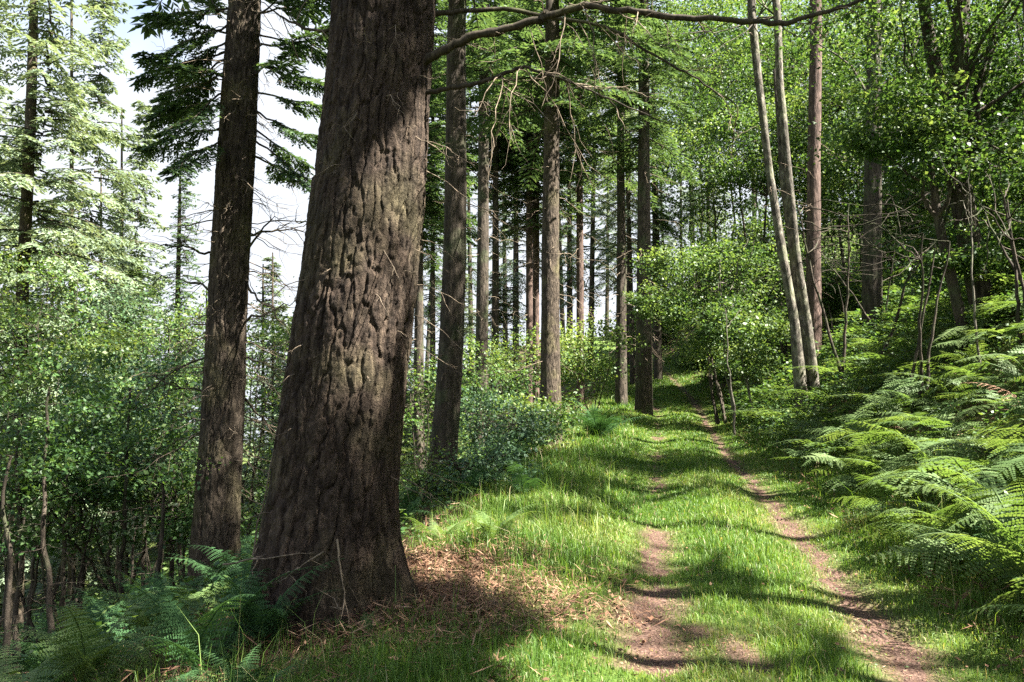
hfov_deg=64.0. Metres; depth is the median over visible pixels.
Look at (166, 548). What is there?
fir tree
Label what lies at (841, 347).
bracken fern
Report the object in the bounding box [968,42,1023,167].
broadleaf tree
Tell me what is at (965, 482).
bracken fern
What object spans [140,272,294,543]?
leafy shrub
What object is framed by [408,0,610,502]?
fir tree
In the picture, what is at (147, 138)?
fir tree
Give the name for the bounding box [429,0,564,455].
fir tree
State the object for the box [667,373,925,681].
path
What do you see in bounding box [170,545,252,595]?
fern
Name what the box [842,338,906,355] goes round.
bracken fern
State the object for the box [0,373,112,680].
sapling
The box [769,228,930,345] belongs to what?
hazel bush
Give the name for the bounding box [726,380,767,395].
bracken fern
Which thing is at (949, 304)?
bracken fern
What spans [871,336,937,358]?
bracken fern
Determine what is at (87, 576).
fir tree
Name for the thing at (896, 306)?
bracken fern
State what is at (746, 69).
broadleaf tree
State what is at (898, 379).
bracken fern
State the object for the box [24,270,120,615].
fir tree
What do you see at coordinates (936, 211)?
hazel tree
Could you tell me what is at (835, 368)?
bracken fern
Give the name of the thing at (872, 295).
oak tree
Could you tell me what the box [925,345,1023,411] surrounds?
bracken fern
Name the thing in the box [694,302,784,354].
hazel bush
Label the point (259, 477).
leafy shrub
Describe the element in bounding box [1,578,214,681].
fern
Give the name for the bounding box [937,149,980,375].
rowan sapling
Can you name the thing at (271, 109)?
sky
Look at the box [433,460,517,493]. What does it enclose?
fern
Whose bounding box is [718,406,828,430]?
bracken fern
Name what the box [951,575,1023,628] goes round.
bracken fern
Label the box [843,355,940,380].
bracken fern
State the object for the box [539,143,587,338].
fir tree
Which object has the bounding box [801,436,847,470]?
bracken fern
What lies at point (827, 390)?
bracken fern
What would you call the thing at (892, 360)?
bracken fern
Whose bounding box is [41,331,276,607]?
leafy shrub
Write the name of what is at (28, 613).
leafy shrub
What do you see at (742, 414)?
bracken fern
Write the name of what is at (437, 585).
leaf litter
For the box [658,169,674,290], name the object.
fir tree
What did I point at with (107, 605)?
fern
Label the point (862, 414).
bracken fern
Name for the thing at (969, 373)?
bracken fern
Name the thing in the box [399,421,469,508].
leafy shrub
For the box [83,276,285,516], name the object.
leafy shrub
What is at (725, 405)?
bracken fern
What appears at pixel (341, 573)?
stick
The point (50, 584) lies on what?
sapling
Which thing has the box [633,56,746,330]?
broadleaf tree
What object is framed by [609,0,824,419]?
rowan tree
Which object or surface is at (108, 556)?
sapling
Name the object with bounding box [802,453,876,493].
bracken fern
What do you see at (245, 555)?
fern
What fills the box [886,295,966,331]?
bracken fern
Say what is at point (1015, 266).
hazel bush
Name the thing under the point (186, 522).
leafy shrub
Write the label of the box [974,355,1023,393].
bracken fern
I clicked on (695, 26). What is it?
broadleaf tree
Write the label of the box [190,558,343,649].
fern
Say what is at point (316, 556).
stick
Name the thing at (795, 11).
broadleaf tree
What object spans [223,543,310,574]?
stick
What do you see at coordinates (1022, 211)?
hazel bush
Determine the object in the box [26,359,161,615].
sapling
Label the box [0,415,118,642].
sapling
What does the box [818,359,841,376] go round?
bracken fern
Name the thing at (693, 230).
fir tree
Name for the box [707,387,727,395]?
bracken fern
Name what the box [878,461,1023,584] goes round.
fern
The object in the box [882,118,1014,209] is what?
broadleaf tree
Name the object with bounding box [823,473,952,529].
bracken fern
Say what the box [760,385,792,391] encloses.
bracken fern
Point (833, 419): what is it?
bracken fern
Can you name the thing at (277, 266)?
fir tree
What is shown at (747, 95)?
broadleaf tree
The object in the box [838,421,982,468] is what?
bracken fern
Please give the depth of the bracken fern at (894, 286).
20.87 m
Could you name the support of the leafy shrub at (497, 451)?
on the ground at (630, 636)
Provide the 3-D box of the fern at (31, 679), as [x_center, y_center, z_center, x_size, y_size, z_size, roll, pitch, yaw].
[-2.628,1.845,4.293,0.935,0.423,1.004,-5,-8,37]
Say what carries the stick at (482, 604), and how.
on the leaf litter
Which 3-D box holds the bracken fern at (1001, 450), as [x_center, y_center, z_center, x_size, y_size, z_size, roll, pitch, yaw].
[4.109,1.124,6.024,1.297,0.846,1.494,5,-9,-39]
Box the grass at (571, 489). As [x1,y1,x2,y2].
[39,349,1023,681]
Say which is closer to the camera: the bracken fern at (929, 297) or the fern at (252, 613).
the fern at (252, 613)
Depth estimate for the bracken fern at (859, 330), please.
19.84 m
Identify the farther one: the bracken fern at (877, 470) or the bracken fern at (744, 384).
the bracken fern at (744, 384)
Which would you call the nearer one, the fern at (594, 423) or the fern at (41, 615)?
the fern at (41, 615)
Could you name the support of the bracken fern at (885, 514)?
on the ground at (630, 636)
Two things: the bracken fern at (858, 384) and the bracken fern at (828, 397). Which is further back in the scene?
the bracken fern at (828, 397)
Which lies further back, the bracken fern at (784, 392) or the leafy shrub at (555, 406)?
the bracken fern at (784, 392)
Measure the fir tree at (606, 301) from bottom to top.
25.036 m
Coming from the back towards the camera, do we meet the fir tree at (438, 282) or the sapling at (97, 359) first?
the fir tree at (438, 282)
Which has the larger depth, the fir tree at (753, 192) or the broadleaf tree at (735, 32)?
the fir tree at (753, 192)
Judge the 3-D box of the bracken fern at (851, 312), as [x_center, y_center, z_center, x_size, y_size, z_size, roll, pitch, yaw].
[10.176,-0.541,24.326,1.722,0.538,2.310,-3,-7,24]
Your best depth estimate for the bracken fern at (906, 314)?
18.23 m
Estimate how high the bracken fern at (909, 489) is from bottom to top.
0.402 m
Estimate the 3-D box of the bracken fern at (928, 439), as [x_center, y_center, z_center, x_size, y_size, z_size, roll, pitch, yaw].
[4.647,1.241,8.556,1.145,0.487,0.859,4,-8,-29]
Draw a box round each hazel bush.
[602,289,697,346]
[621,228,791,424]
[634,244,738,336]
[658,324,760,400]
[661,205,802,319]
[678,222,852,370]
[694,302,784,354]
[712,237,773,425]
[722,194,859,283]
[727,257,861,347]
[743,206,860,362]
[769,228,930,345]
[796,187,941,393]
[811,199,957,328]
[836,154,979,289]
[857,223,949,424]
[874,163,1022,314]
[887,208,1023,300]
[927,230,1023,321]
[947,149,1023,249]
[950,162,1023,348]
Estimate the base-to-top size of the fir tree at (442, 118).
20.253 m
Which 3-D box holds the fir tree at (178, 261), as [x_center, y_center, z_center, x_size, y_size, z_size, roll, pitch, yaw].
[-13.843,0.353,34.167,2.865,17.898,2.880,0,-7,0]
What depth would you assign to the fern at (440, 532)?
7.50 m
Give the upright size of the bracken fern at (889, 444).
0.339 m
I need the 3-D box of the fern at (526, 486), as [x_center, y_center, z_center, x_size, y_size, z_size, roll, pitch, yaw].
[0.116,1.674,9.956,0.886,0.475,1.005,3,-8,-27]
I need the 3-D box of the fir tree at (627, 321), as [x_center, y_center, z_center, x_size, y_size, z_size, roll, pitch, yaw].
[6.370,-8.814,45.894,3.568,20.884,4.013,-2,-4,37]
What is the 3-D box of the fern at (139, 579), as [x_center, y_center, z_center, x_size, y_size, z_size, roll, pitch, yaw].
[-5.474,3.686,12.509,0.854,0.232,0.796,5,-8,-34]
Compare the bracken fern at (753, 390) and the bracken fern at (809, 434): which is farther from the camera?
the bracken fern at (753, 390)
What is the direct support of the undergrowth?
on the ground at (630, 636)
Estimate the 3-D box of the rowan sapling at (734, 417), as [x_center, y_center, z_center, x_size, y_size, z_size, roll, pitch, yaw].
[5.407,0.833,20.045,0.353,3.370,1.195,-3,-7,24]
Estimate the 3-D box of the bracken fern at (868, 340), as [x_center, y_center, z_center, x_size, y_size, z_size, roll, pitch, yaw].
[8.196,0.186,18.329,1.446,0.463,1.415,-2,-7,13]
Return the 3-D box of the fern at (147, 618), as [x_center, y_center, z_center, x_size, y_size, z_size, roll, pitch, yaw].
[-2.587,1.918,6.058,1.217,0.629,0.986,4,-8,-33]
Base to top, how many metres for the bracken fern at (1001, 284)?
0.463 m
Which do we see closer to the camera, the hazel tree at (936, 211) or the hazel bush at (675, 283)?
the hazel tree at (936, 211)
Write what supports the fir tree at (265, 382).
on the ground at (630, 636)
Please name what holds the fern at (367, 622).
on the ground at (630, 636)
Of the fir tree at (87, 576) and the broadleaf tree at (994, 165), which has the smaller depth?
the broadleaf tree at (994, 165)
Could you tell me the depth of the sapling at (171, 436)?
8.82 m
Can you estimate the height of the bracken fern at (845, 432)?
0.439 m
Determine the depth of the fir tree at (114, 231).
44.97 m
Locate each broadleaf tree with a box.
[614,105,802,382]
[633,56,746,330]
[635,21,829,315]
[637,0,782,311]
[659,0,825,292]
[678,88,853,362]
[682,21,893,232]
[684,25,830,280]
[689,0,887,264]
[721,51,913,281]
[746,120,860,206]
[747,0,934,277]
[754,160,902,285]
[762,6,887,257]
[785,2,1019,270]
[792,94,1002,290]
[795,143,916,240]
[821,60,926,166]
[822,212,923,274]
[827,0,1018,82]
[841,154,1000,266]
[859,152,1022,261]
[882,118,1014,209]
[884,0,1023,209]
[887,54,1021,189]
[911,152,1022,259]
[921,12,1023,216]
[937,99,1023,203]
[947,0,1023,119]
[967,46,1021,154]
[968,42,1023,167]
[1022,0,1023,21]
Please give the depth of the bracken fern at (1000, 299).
12.10 m
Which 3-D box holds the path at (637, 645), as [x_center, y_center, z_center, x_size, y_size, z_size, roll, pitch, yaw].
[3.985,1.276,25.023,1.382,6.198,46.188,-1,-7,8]
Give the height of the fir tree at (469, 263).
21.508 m
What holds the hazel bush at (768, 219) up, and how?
on the ground at (630, 636)
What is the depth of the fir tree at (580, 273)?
31.68 m
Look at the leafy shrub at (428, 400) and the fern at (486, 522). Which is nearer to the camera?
the fern at (486, 522)
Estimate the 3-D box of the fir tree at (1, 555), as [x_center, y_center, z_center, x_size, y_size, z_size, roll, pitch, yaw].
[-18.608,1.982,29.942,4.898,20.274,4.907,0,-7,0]
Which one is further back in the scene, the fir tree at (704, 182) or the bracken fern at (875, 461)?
the fir tree at (704, 182)
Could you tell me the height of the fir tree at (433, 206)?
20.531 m
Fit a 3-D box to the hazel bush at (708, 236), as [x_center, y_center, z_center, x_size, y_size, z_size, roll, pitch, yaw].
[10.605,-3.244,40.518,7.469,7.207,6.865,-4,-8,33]
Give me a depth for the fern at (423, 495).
11.50 m
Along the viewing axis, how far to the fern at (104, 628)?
6.50 m
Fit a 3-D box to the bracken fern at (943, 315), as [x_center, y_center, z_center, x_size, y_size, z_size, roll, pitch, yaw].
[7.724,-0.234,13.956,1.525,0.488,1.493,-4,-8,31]
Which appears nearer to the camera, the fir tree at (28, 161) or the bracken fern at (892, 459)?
the bracken fern at (892, 459)
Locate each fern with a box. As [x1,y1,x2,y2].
[0,592,145,681]
[0,644,124,681]
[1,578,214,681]
[1,637,45,664]
[8,629,130,668]
[20,598,68,644]
[21,587,221,670]
[24,608,66,622]
[55,576,183,626]
[72,565,228,644]
[96,571,212,610]
[97,560,327,681]
[108,583,134,593]
[128,572,176,581]
[135,549,247,603]
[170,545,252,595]
[177,644,312,681]
[179,541,252,565]
[186,558,240,598]
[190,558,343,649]
[241,533,258,542]
[241,543,253,561]
[326,607,383,635]
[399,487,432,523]
[399,488,433,525]
[399,488,449,502]
[401,516,473,540]
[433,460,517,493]
[454,501,546,541]
[471,442,550,467]
[483,460,561,494]
[565,399,651,437]
[690,375,717,387]
[706,400,737,404]
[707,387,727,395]
[708,407,775,427]
[709,404,745,412]
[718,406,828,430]
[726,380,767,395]
[733,386,776,401]
[740,387,786,398]
[740,408,793,424]
[754,426,816,447]
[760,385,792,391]
[760,428,803,446]
[762,394,794,402]
[763,389,820,409]
[763,405,856,438]
[766,386,794,402]
[769,415,880,444]
[771,443,837,468]
[774,439,854,465]
[781,382,874,411]
[782,363,873,387]
[783,392,846,412]
[783,408,830,425]
[786,433,847,465]
[795,412,900,448]
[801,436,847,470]
[802,410,909,464]
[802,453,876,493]
[805,400,888,453]
[813,449,975,497]
[816,341,857,359]
[816,422,916,449]
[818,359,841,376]
[821,372,901,392]
[821,391,928,443]
[822,312,858,324]
[822,323,840,333]
[822,333,850,346]
[823,351,907,382]
[823,431,916,479]
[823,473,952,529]
[827,325,896,350]
[827,394,915,424]
[829,288,891,304]
[829,311,860,323]
[831,376,936,415]
[831,408,879,433]
[835,435,892,455]
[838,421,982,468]
[839,394,935,454]
[840,507,939,559]
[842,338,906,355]
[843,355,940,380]
[846,453,912,492]
[846,465,904,483]
[848,388,990,454]
[849,456,1023,517]
[850,338,899,357]
[851,438,931,464]
[852,486,1001,567]
[856,293,911,311]
[858,323,898,341]
[862,357,934,377]
[862,510,980,550]
[863,400,1007,451]
[866,494,1022,582]
[867,361,960,397]
[870,412,955,437]
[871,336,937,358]
[873,372,967,414]
[873,372,985,411]
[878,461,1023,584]
[879,284,919,295]
[879,307,917,320]
[879,325,987,387]
[880,321,932,343]
[881,484,928,504]
[882,269,903,281]
[882,428,990,501]
[885,298,919,308]
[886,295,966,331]
[888,292,961,303]
[888,331,993,362]
[888,430,997,488]
[890,461,1023,531]
[897,297,967,312]
[899,436,976,470]
[900,412,1023,470]
[902,400,954,425]
[905,303,1023,345]
[905,306,1014,340]
[906,459,1023,523]
[907,452,1023,499]
[913,375,957,387]
[918,313,969,331]
[918,510,1023,574]
[923,322,1023,356]
[924,339,995,371]
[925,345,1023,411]
[935,389,1023,417]
[939,363,998,390]
[942,279,1013,303]
[944,374,1015,398]
[945,505,1020,587]
[947,323,1023,353]
[948,272,1023,292]
[949,444,1023,510]
[951,436,1023,499]
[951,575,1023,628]
[963,604,1023,616]
[964,382,1023,435]
[964,423,1023,448]
[968,394,1023,470]
[970,443,1023,494]
[971,548,1023,571]
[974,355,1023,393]
[975,295,1023,314]
[978,291,1023,315]
[987,258,1023,283]
[998,337,1023,369]
[1006,324,1023,332]
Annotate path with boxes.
[630,399,682,681]
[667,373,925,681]
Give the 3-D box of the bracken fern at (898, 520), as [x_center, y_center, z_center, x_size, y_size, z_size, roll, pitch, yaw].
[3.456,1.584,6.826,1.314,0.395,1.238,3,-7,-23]
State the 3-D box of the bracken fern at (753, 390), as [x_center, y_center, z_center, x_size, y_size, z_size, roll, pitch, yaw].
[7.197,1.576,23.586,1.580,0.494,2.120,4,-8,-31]
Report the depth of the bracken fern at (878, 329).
18.93 m
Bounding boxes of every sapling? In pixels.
[0,328,133,677]
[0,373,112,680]
[0,411,118,681]
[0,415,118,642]
[0,427,167,636]
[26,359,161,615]
[57,415,170,604]
[61,350,201,628]
[61,399,230,586]
[100,431,245,592]
[105,376,244,593]
[107,423,196,585]
[251,351,287,553]
[725,305,740,434]
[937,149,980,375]
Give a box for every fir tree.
[0,0,70,518]
[0,0,146,643]
[0,0,161,606]
[0,128,57,643]
[0,198,68,628]
[0,236,40,567]
[3,224,98,604]
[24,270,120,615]
[56,172,151,572]
[60,99,172,570]
[76,329,176,595]
[81,260,166,592]
[92,0,330,604]
[123,320,200,582]
[137,274,171,542]
[140,142,205,548]
[165,280,248,531]
[180,332,201,455]
[229,0,930,645]
[241,252,290,520]
[242,256,287,500]
[243,331,260,485]
[245,317,291,523]
[245,337,286,448]
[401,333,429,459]
[402,216,438,438]
[406,0,489,472]
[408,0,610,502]
[413,0,490,437]
[423,119,443,413]
[424,273,489,397]
[427,161,467,332]
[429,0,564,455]
[443,0,543,435]
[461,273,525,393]
[465,0,666,446]
[465,105,491,373]
[467,0,595,408]
[469,0,598,413]
[488,3,561,390]
[488,129,525,373]
[522,0,636,402]
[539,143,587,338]
[559,0,681,405]
[559,9,636,375]
[559,120,588,358]
[568,0,718,415]
[589,33,664,384]
[589,147,616,333]
[596,28,651,363]
[598,90,636,301]
[632,1,685,379]
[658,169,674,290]
[663,53,696,282]
[670,27,711,286]
[683,28,734,291]
[698,144,730,250]
[737,63,769,226]
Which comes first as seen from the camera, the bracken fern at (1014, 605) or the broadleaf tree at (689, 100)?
the bracken fern at (1014, 605)
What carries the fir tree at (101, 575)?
on the ground at (630, 636)
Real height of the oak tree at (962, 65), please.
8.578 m
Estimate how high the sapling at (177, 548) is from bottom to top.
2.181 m
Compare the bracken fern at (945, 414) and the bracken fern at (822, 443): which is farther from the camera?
the bracken fern at (822, 443)
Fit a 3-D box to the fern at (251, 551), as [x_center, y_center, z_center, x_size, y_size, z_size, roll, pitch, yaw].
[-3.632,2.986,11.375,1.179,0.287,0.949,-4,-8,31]
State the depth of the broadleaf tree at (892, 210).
25.43 m
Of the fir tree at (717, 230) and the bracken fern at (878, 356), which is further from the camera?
the fir tree at (717, 230)
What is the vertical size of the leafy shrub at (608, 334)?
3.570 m
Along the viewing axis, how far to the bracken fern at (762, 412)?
19.02 m
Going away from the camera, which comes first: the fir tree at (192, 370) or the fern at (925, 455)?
the fern at (925, 455)
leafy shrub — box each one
[0,235,121,642]
[0,253,175,605]
[0,288,145,659]
[0,370,152,662]
[0,380,180,606]
[0,444,148,648]
[1,312,183,629]
[9,408,247,614]
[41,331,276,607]
[46,270,254,571]
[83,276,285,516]
[87,441,259,586]
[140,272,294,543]
[152,398,277,553]
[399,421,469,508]
[403,339,491,475]
[409,331,539,449]
[421,431,548,495]
[430,378,574,465]
[463,319,620,407]
[469,385,585,456]
[511,305,650,413]
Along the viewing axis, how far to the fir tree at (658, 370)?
38.52 m
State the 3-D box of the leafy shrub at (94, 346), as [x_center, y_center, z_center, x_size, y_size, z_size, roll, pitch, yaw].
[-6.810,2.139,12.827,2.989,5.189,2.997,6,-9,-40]
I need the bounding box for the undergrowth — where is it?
[0,224,1023,681]
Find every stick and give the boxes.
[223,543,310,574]
[272,551,325,590]
[316,539,361,620]
[441,579,509,607]
[541,549,598,573]
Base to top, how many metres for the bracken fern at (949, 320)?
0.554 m
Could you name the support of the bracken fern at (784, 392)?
on the ground at (630, 636)
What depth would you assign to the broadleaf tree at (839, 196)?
41.18 m
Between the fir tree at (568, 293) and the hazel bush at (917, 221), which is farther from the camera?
the fir tree at (568, 293)
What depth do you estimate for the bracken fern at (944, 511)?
6.24 m
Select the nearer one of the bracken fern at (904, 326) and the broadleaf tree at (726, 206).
the bracken fern at (904, 326)
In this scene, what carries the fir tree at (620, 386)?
on the ground at (630, 636)
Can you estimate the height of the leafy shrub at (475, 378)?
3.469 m
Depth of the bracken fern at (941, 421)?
8.95 m
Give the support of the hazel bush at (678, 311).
on the ground at (630, 636)
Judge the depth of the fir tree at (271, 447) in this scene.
29.47 m
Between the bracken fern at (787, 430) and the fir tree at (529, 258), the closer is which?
the bracken fern at (787, 430)
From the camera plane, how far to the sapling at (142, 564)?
11.68 m
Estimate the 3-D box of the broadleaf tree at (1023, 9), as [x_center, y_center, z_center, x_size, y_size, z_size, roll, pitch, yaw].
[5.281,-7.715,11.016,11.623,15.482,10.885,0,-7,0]
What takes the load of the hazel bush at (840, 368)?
on the ground at (630, 636)
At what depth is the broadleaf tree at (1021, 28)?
18.10 m
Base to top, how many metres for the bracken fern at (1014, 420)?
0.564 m
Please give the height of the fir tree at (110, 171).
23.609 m
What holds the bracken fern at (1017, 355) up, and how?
on the ground at (630, 636)
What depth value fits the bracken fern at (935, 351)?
12.63 m
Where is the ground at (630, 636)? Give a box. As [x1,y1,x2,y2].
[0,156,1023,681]
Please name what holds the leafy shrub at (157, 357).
on the ground at (630, 636)
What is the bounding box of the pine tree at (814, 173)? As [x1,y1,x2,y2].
[699,0,846,355]
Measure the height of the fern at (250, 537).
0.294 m
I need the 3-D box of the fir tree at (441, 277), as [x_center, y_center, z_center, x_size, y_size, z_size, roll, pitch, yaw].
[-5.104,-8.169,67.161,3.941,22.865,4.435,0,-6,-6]
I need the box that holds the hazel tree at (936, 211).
[848,88,998,358]
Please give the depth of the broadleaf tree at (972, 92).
22.96 m
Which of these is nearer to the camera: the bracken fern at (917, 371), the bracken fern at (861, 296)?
the bracken fern at (917, 371)
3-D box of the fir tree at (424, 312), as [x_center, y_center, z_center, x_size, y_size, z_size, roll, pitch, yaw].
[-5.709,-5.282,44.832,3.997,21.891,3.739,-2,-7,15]
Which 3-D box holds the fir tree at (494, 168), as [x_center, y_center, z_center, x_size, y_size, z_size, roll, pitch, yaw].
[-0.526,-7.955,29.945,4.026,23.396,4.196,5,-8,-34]
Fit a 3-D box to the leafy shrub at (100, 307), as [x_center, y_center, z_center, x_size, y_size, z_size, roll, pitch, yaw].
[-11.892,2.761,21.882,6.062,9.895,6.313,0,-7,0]
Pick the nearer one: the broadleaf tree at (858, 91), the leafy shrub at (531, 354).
the leafy shrub at (531, 354)
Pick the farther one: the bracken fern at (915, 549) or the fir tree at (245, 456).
the fir tree at (245, 456)
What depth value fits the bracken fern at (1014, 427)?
6.74 m
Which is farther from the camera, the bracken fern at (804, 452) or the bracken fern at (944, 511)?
the bracken fern at (804, 452)
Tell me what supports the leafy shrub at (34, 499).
on the ground at (630, 636)
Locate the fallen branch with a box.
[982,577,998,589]
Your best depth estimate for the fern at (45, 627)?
10.45 m
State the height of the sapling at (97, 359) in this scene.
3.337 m
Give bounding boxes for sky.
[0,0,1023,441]
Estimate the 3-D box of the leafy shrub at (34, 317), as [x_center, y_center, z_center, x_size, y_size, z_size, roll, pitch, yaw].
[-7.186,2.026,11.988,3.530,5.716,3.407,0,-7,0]
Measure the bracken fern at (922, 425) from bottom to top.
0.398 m
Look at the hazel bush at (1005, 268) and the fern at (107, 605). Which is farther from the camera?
the hazel bush at (1005, 268)
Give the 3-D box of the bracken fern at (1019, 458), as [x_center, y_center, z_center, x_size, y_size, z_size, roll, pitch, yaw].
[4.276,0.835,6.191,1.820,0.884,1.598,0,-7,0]
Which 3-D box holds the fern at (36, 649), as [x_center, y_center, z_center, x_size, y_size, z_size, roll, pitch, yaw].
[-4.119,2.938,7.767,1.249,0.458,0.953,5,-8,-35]
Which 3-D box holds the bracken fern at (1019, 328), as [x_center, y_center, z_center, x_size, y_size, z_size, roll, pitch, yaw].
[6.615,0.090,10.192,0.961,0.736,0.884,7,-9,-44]
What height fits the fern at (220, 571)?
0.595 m
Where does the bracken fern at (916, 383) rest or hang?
on the ground at (630, 636)
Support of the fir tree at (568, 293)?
on the ground at (630, 636)
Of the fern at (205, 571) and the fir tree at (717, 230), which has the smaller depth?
the fern at (205, 571)
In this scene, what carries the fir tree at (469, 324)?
on the ground at (630, 636)
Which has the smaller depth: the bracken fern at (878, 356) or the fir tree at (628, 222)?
the bracken fern at (878, 356)
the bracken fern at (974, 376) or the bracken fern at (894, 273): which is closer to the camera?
the bracken fern at (974, 376)
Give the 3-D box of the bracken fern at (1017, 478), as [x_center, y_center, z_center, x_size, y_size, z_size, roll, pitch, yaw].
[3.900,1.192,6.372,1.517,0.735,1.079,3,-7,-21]
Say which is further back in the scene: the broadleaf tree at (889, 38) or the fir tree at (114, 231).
the fir tree at (114, 231)
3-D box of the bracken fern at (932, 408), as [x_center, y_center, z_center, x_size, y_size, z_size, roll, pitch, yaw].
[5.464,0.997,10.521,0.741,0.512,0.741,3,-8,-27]
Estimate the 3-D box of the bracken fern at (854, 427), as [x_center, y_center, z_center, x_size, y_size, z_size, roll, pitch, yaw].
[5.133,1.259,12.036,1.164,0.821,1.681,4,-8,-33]
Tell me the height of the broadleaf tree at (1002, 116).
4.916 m
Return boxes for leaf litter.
[9,293,1023,681]
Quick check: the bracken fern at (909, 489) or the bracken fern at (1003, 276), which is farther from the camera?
the bracken fern at (1003, 276)
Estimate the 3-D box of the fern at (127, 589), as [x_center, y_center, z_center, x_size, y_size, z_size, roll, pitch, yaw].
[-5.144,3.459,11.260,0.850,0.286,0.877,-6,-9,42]
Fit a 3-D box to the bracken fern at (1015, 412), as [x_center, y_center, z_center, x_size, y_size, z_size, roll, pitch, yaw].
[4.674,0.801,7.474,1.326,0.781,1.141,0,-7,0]
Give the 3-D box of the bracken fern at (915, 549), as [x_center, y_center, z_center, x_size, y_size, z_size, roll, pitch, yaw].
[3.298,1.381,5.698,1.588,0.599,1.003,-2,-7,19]
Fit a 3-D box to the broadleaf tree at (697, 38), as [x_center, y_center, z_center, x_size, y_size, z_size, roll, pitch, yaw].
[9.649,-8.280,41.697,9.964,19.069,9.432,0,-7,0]
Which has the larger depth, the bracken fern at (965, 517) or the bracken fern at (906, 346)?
the bracken fern at (906, 346)
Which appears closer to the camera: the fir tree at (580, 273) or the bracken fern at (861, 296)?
the bracken fern at (861, 296)
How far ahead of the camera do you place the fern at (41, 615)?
14.87 m
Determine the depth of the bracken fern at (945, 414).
9.57 m
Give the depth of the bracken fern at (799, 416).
16.49 m
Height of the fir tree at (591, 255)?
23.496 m
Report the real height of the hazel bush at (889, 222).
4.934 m
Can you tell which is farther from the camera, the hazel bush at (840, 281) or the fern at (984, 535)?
the hazel bush at (840, 281)
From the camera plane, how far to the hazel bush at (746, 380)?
22.25 m
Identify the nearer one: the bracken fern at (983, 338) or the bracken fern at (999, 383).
the bracken fern at (999, 383)
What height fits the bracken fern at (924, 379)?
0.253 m
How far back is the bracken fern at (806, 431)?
15.04 m
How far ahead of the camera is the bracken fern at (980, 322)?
12.38 m
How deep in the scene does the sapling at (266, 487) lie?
5.91 m
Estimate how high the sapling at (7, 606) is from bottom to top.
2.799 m
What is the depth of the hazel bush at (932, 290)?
16.80 m
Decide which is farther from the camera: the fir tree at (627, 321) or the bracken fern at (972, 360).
the fir tree at (627, 321)
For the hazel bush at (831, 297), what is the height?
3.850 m
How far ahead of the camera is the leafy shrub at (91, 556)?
11.82 m
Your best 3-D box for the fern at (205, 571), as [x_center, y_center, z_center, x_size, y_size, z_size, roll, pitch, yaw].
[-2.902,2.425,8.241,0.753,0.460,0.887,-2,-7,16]
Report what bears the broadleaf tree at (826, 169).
on the ground at (630, 636)
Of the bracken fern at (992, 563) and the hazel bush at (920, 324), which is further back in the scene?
the hazel bush at (920, 324)
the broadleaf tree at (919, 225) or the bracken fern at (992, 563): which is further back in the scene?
the broadleaf tree at (919, 225)
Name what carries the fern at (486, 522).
on the ground at (630, 636)
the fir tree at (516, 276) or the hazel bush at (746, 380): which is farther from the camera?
the fir tree at (516, 276)
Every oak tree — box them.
[717,0,930,339]
[768,0,1023,330]
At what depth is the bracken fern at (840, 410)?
12.58 m
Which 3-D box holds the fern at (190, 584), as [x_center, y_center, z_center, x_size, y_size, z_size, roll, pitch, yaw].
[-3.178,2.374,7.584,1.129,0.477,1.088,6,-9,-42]
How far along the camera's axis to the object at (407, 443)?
33.75 m
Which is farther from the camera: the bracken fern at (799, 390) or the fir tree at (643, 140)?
the fir tree at (643, 140)
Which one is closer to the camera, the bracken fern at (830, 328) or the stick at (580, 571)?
the stick at (580, 571)
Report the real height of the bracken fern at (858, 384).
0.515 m
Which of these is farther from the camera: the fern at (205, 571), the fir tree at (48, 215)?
the fir tree at (48, 215)
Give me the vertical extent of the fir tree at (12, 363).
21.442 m
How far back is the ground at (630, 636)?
5.68 m
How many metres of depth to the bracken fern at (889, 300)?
22.07 m
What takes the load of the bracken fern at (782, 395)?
on the ground at (630, 636)
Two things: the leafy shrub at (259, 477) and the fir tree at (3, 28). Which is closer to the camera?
the leafy shrub at (259, 477)
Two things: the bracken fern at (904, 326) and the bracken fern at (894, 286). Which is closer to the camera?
the bracken fern at (904, 326)
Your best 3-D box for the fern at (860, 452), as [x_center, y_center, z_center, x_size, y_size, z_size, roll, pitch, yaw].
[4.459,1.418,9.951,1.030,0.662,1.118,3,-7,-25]
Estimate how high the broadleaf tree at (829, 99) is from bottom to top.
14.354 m
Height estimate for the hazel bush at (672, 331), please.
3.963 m
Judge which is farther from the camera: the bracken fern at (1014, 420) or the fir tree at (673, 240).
the fir tree at (673, 240)
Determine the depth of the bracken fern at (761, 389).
22.61 m
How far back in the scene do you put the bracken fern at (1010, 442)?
7.08 m
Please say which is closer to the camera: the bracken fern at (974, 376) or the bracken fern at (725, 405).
the bracken fern at (974, 376)
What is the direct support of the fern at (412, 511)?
on the ground at (630, 636)
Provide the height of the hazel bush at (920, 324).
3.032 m
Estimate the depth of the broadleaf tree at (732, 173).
31.04 m
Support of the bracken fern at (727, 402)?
on the ground at (630, 636)
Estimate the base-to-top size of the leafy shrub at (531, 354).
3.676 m
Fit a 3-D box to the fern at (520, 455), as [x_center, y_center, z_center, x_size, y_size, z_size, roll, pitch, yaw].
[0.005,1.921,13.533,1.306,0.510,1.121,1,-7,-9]
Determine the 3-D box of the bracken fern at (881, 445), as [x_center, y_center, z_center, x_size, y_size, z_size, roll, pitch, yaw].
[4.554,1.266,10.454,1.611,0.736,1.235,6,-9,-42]
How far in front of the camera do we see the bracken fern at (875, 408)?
12.40 m
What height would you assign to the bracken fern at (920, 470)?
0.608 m
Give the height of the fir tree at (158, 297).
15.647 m

